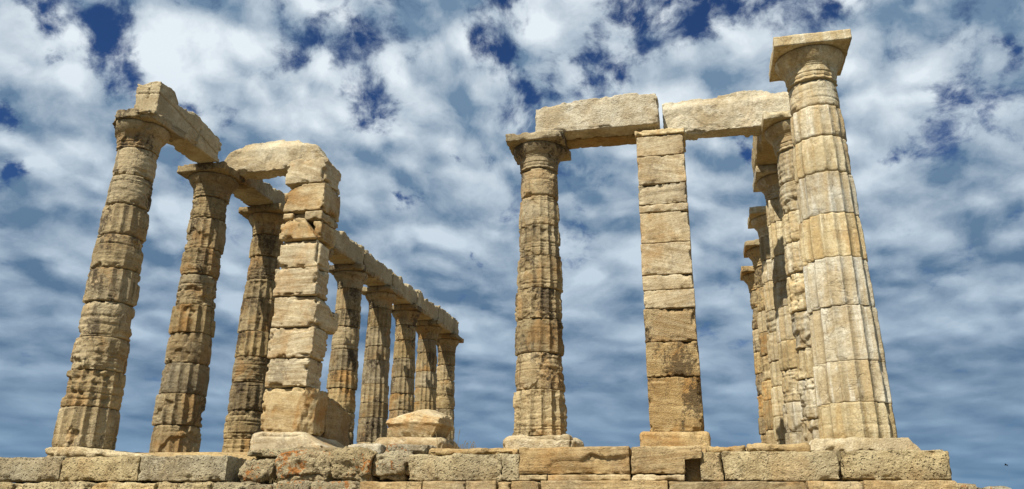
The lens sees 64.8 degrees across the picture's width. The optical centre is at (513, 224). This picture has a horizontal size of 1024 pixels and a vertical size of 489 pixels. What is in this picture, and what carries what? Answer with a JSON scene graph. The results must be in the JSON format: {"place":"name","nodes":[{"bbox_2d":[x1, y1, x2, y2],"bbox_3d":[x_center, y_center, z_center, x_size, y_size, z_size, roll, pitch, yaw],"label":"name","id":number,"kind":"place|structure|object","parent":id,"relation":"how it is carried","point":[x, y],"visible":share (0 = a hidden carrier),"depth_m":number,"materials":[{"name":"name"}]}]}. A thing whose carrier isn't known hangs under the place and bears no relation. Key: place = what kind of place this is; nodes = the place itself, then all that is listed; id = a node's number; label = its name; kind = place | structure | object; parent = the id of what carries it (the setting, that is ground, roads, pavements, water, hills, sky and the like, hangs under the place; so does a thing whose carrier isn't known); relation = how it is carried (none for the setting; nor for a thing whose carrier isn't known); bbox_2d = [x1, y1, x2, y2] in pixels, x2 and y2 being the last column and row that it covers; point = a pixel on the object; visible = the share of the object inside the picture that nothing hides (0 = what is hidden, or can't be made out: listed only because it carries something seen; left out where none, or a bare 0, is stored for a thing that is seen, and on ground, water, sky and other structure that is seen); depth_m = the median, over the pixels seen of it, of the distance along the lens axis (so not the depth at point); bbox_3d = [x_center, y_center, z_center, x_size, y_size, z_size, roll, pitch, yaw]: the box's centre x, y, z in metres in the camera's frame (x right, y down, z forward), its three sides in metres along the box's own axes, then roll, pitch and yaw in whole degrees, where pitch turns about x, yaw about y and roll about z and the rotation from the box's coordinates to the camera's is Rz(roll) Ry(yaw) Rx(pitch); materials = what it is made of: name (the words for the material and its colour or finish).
{"place":"outdoors","nodes":[
{"label":"outdoors","id":0,"kind":"place"},
{"bbox_2d":[375,437,459,448],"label":"base slab","id":1,"kind":"structure","parent":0,"point":[444,443],"depth_m":14.43,"materials":[{"name":"stone"}]},
{"bbox_2d":[386,409,452,437],"bbox_3d":[-1.729,3.720,15.079,1.040,0.605,1.007,-4,-20,12],"label":"broken block","id":2,"kind":"object","parent":1,"relation":"on","point":[425,423],"depth_m":14.66,"materials":[{"name":"stone"}]},
{"bbox_2d":[0,0,1023,488],"label":"sky","id":3,"kind":"structure","parent":0,"point":[415,104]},
{"bbox_2d":[503,434,583,448],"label":"base slab","id":4,"kind":"structure","parent":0,"point":[546,441],"depth_m":13.91,"materials":[{"name":"stone"}]},
{"bbox_2d":[506,130,570,435],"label":"doric column","id":5,"kind":"structure","parent":4,"relation":"on","point":[539,405],"depth_m":15.11,"materials":[{"name":"stone"}]},
{"bbox_2d":[535,93,659,139],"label":"architrave beam","id":6,"kind":"structure","parent":5,"relation":"on","point":[623,114],"depth_m":15.94,"materials":[{"name":"stone"}]},
{"bbox_2d":[567,134,635,149],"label":"architrave beam","id":7,"kind":"structure","parent":5,"relation":"on","point":[596,141],"depth_m":16.41,"materials":[{"name":"brown stone"}]},
{"bbox_2d":[634,128,710,446],"bbox_3d":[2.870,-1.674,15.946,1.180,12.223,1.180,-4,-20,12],"label":"stone pier","id":8,"kind":"structure","parent":0,"point":[676,417],"depth_m":14.41,"materials":[{"name":"brown stone"}]},
{"bbox_2d":[740,266,766,443],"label":"doric column","id":9,"kind":"structure","parent":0,"point":[747,276],"depth_m":23.81,"materials":[{"name":"stone"}]},
{"bbox_2d":[743,239,776,444],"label":"doric column","id":10,"kind":"structure","parent":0,"point":[751,251],"depth_m":21.38,"materials":[{"name":"stone"}]},
{"bbox_2d":[747,206,786,444],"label":"doric column","id":11,"kind":"structure","parent":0,"point":[757,219],"depth_m":19.04,"materials":[{"name":"stone"}]},
{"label":"ground","id":12,"kind":"structure","parent":0,"visible":0},
{"bbox_2d":[19,483,975,486],"bbox_3d":[1.949,9.105,25.503,14.837,1.370,30.675,-4,-20,12],"label":"foundation","id":13,"kind":"object","parent":12,"relation":"on","point":[960,484],"visible":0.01,"depth_m":10.22,"materials":[{"name":"stone"}]},
{"bbox_2d":[0,455,245,482],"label":"stone step","id":14,"kind":"object","parent":13,"relation":"on","point":[174,469],"visible":0.81,"depth_m":12.33,"materials":[{"name":"stone"}]},
{"bbox_2d":[45,446,155,457],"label":"base slab","id":15,"kind":"structure","parent":14,"relation":"on","point":[72,451],"depth_m":13.00,"materials":[{"name":"stone"}]},
{"bbox_2d":[52,108,185,449],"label":"doric column","id":16,"kind":"structure","parent":15,"relation":"on","point":[88,416],"depth_m":14.26,"materials":[{"name":"stone"}]},
{"bbox_2d":[134,81,221,162],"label":"architrave beam","id":17,"kind":"structure","parent":16,"relation":"on","point":[201,143],"depth_m":16.47,"materials":[{"name":"stone"}]},
{"bbox_2d":[238,458,277,483],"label":"stone block","id":18,"kind":"structure","parent":13,"relation":"on","point":[258,470],"depth_m":11.97,"materials":[{"name":"beige stone"}]},
{"bbox_2d":[328,446,385,481],"bbox_3d":[-2.207,3.606,11.993,0.838,0.543,1.096,-4,-20,12],"label":"boulder","id":19,"kind":"object","parent":13,"relation":"on","point":[347,463],"visible":0.62,"depth_m":11.58,"materials":[{"name":"beige stone"}]},
{"bbox_2d":[348,443,386,453],"bbox_3d":[-2.175,3.414,12.129,0.619,0.217,0.625,-4,-20,12],"label":"flagstone","id":20,"kind":"object","parent":19,"relation":"on","point":[379,448],"visible":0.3,"depth_m":11.85,"materials":[{"name":"stone"}]},
{"bbox_2d":[141,447,746,484],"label":"temple floor","id":21,"kind":"structure","parent":13,"relation":"on","point":[243,455],"depth_m":12.74,"materials":[{"name":"brown stone"}]},
{"bbox_2d":[247,447,294,457],"bbox_3d":[-3.627,3.539,12.473,0.814,0.157,0.552,-4,-20,12],"label":"flagstone","id":22,"kind":"object","parent":21,"relation":"on","point":[266,452],"visible":0.57,"depth_m":12.26,"materials":[{"name":"beige stone"}]},
{"bbox_2d":[250,157,344,450],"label":"stone pier","id":23,"kind":"structure","parent":21,"relation":"on","point":[304,324],"depth_m":15.99,"materials":[{"name":"stone"}]},
{"bbox_2d":[224,140,326,179],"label":"architrave beam","id":24,"kind":"structure","parent":23,"relation":"on","point":[266,160],"depth_m":17.87,"materials":[{"name":"stone"}]},
{"bbox_2d":[275,448,343,481],"bbox_3d":[-2.969,3.684,12.193,1.029,0.599,1.058,-4,-20,12],"label":"stone block","id":25,"kind":"object","parent":21,"relation":"on","point":[311,464],"visible":0.56,"depth_m":11.77,"materials":[{"name":"beige stone"}]},
{"bbox_2d":[295,446,339,451],"bbox_3d":[-2.744,3.476,12.274,1.024,0.176,0.548,-4,-20,12],"label":"flagstone","id":26,"kind":"object","parent":25,"relation":"on","point":[329,449],"visible":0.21,"depth_m":12.11,"materials":[{"name":"beige stone"}]},
{"bbox_2d":[320,397,350,445],"bbox_3d":[-3.951,4.232,16.449,0.864,1.290,1.245,-4,-20,12],"label":"wall stump","id":27,"kind":"object","parent":21,"relation":"on","point":[337,421],"visible":0.3,"depth_m":16.32,"materials":[{"name":"brown stone"}]},
{"bbox_2d":[372,449,417,481],"bbox_3d":[-1.639,3.622,11.886,0.680,0.540,1.035,-4,-20,12],"label":"boulder","id":28,"kind":"object","parent":21,"relation":"on","point":[392,466],"visible":0.61,"depth_m":11.48,"materials":[{"name":"beige stone"}]},
{"bbox_2d":[385,444,435,454],"bbox_3d":[-1.528,3.380,12.033,0.658,0.204,0.537,-4,-20,12],"label":"flagstone","id":29,"kind":"object","parent":28,"relation":"on","point":[417,449],"visible":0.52,"depth_m":11.84,"materials":[{"name":"beige stone"}]},
{"bbox_3d":[-4.318,8.304,25.686,1.260,0.200,25.204,-4,-20,12],"label":"stylobate","id":30,"kind":"object","parent":13,"relation":"on","visible":0},
{"bbox_2d":[149,161,251,452],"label":"doric column","id":31,"kind":"structure","parent":30,"relation":"on","point":[180,403],"depth_m":16.63,"materials":[{"name":"stone"}]},
{"bbox_2d":[222,203,286,452],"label":"doric column","id":32,"kind":"structure","parent":30,"relation":"on","point":[242,425],"depth_m":18.97,"materials":[{"name":"stone"}]},
{"bbox_2d":[233,179,284,205],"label":"architrave beam","id":33,"kind":"structure","parent":32,"relation":"on","point":[259,192],"depth_m":19.45,"materials":[{"name":"stone"}]},
{"bbox_2d":[324,245,341,301],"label":"doric column","id":34,"kind":"structure","parent":30,"relation":"on","point":[335,250],"depth_m":22.67,"materials":[{"name":"stone"}]},
{"bbox_2d":[328,229,363,264],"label":"architrave beam","id":35,"kind":"structure","parent":34,"relation":"on","point":[352,252],"depth_m":24.02,"materials":[{"name":"stone"}]},
{"bbox_2d":[326,263,375,444],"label":"doric column","id":36,"kind":"structure","parent":30,"relation":"on","point":[342,378],"depth_m":23.93,"materials":[{"name":"stone"}]},
{"bbox_2d":[363,250,392,286],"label":"architrave beam","id":37,"kind":"structure","parent":36,"relation":"on","point":[383,273],"depth_m":26.23,"materials":[{"name":"stone"}]},
{"bbox_2d":[356,286,402,443],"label":"doric column","id":38,"kind":"structure","parent":30,"relation":"on","point":[372,427],"depth_m":26.10,"materials":[{"name":"stone"}]},
{"bbox_2d":[392,272,416,304],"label":"architrave beam","id":39,"kind":"structure","parent":38,"relation":"on","point":[408,291],"depth_m":28.54,"materials":[{"name":"stone"}]},
{"bbox_2d":[387,304,426,436],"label":"doric column","id":40,"kind":"structure","parent":30,"relation":"on","point":[402,388],"depth_m":28.63,"materials":[{"name":"stone"}]},
{"bbox_2d":[415,290,437,320],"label":"architrave beam","id":41,"kind":"structure","parent":40,"relation":"on","point":[430,308],"depth_m":30.83,"materials":[{"name":"stone"}]},
{"bbox_2d":[414,320,445,410],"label":"doric column","id":42,"kind":"structure","parent":30,"relation":"on","point":[428,332],"depth_m":31.04,"materials":[{"name":"stone"}]},
{"bbox_2d":[436,334,463,440],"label":"doric column","id":43,"kind":"structure","parent":30,"relation":"on","point":[447,344],"depth_m":33.37,"materials":[{"name":"stone"}]},
{"bbox_2d":[435,305,458,333],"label":"architrave beam","id":44,"kind":"structure","parent":43,"relation":"on","point":[448,321],"depth_m":33.25,"materials":[{"name":"stone"}]},
{"bbox_3d":[7.586,7.490,23.142,1.263,0.203,25.202,-4,-20,12],"label":"stylobate","id":45,"kind":"object","parent":13,"relation":"on","visible":0},
{"bbox_2d":[752,164,802,444],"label":"doric column","id":46,"kind":"structure","parent":45,"relation":"on","point":[766,181],"depth_m":16.61,"materials":[{"name":"stone"}]},
{"bbox_2d":[751,136,776,175],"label":"architrave beam","id":47,"kind":"structure","parent":46,"relation":"on","point":[763,155],"depth_m":17.02,"materials":[{"name":"stone"}]},
{"bbox_2d":[759,110,819,442],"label":"doric column","id":48,"kind":"structure","parent":45,"relation":"on","point":[776,131],"depth_m":14.33,"materials":[{"name":"stone"}]},
{"bbox_2d":[662,90,789,140],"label":"architrave beam","id":49,"kind":"structure","parent":48,"relation":"on","point":[738,113],"depth_m":15.87,"materials":[{"name":"stone"}]},
{"bbox_3d":[-1.593,4.129,10.802,15.538,0.654,0.957,-4,-20,12],"label":"stone step","id":50,"kind":"object","parent":12,"relation":"on","visible":0},
{"bbox_2d":[0,480,359,488],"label":"stone step","id":51,"kind":"object","parent":50,"relation":"on","point":[302,484],"visible":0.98,"depth_m":11.71,"materials":[{"name":"stone"}]},
{"bbox_2d":[359,480,958,488],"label":"stone step","id":52,"kind":"object","parent":50,"relation":"on","point":[864,484],"visible":1,"depth_m":10.23,"materials":[{"name":"brown stone"}]},
{"bbox_2d":[408,453,519,481],"bbox_3d":[-0.567,3.584,11.766,1.653,0.413,1.281,-4,-20,12],"label":"stone step","id":53,"kind":"object","parent":52,"relation":"on","point":[501,467],"visible":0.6,"depth_m":11.19,"materials":[{"name":"stone"}]},
{"bbox_2d":[428,448,519,455],"bbox_3d":[-0.528,3.346,11.809,1.370,0.156,0.553,-4,-20,12],"label":"flagstone","id":54,"kind":"object","parent":53,"relation":"on","point":[450,451],"visible":0.61,"depth_m":11.57,"materials":[{"name":"brown stone"}]},
{"bbox_2d":[460,441,475,448],"bbox_3d":[-0.665,3.220,11.785,0.250,0.129,0.101,-4,-20,12],"label":"dry grass tuft","id":55,"kind":"object","parent":54,"relation":"on","point":[467,446],"visible":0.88,"depth_m":11.76,"materials":[{"name":"plant"}]},
{"bbox_2d":[519,475,547,481],"bbox_3d":[0.367,3.571,11.302,0.392,0.085,0.898,-4,-20,12],"label":"marble strip","id":56,"kind":"object","parent":52,"relation":"on","point":[537,478],"visible":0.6,"depth_m":10.90,"materials":[{"name":"beige stone"}]},
{"bbox_2d":[548,474,632,480],"bbox_3d":[1.103,3.520,11.143,1.105,0.091,0.904,-4,-20,12],"label":"marble strip","id":57,"kind":"object","parent":52,"relation":"on","point":[623,477],"visible":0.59,"depth_m":10.73,"materials":[{"name":"beige stone"}]},
{"bbox_2d":[519,446,633,475],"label":"marble block","id":58,"kind":"structure","parent":57,"relation":"on","point":[601,460],"depth_m":10.86,"materials":[{"name":"beige stone"}]},
{"bbox_2d":[632,474,685,481],"bbox_3d":[1.995,3.459,10.952,0.692,0.091,0.906,-4,-20,12],"label":"marble strip","id":59,"kind":"object","parent":52,"relation":"on","point":[656,477],"visible":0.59,"depth_m":10.55,"materials":[{"name":"beige stone"}]},
{"bbox_2d":[631,445,701,474],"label":"marble block","id":60,"kind":"structure","parent":59,"relation":"on","point":[661,460],"depth_m":10.60,"materials":[{"name":"beige stone"}]},
{"bbox_2d":[700,449,951,482],"bbox_3d":[4.079,3.310,10.914,3.060,0.422,1.600,-4,-20,12],"label":"stone step","id":61,"kind":"object","parent":52,"relation":"on","point":[843,466],"visible":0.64,"depth_m":10.20,"materials":[{"name":"stone"}]},
{"bbox_2d":[685,459,701,481],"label":"marble block","id":62,"kind":"structure","parent":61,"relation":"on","point":[692,472],"depth_m":10.65,"materials":[{"name":"brown stone"}]},
{"bbox_2d":[705,445,745,452],"bbox_3d":[2.909,3.110,11.067,0.554,0.129,0.550,-4,-20,12],"label":"flagstone","id":63,"kind":"object","parent":61,"relation":"on","point":[717,449],"visible":0.52,"depth_m":10.85,"materials":[{"name":"brown stone"}]},
{"bbox_2d":[746,442,810,451],"bbox_3d":[3.579,3.059,10.926,0.823,0.172,0.555,-4,-20,12],"label":"flagstone","id":64,"kind":"object","parent":61,"relation":"on","point":[802,447],"visible":0.56,"depth_m":10.73,"materials":[{"name":"brown stone"}]},
{"bbox_2d":[809,437,920,451],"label":"base slab","id":65,"kind":"structure","parent":61,"relation":"on","point":[849,444],"depth_m":10.53,"materials":[{"name":"stone"}]},
{"bbox_2d":[769,29,897,438],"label":"doric column","id":66,"kind":"structure","parent":65,"relation":"on","point":[852,390],"depth_m":11.67,"materials":[{"name":"stone"}]},
{"bbox_2d":[959,485,985,488],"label":"rubble stone","id":67,"kind":"object","parent":50,"relation":"on","point":[967,487],"visible":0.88,"depth_m":9.56,"materials":[{"name":"beige stone"}]},
{"bbox_2d":[984,486,1011,488],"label":"rubble stone","id":68,"kind":"object","parent":50,"relation":"on","point":[996,487],"visible":0.87,"depth_m":9.47,"materials":[{"name":"beige stone"}]}
]}

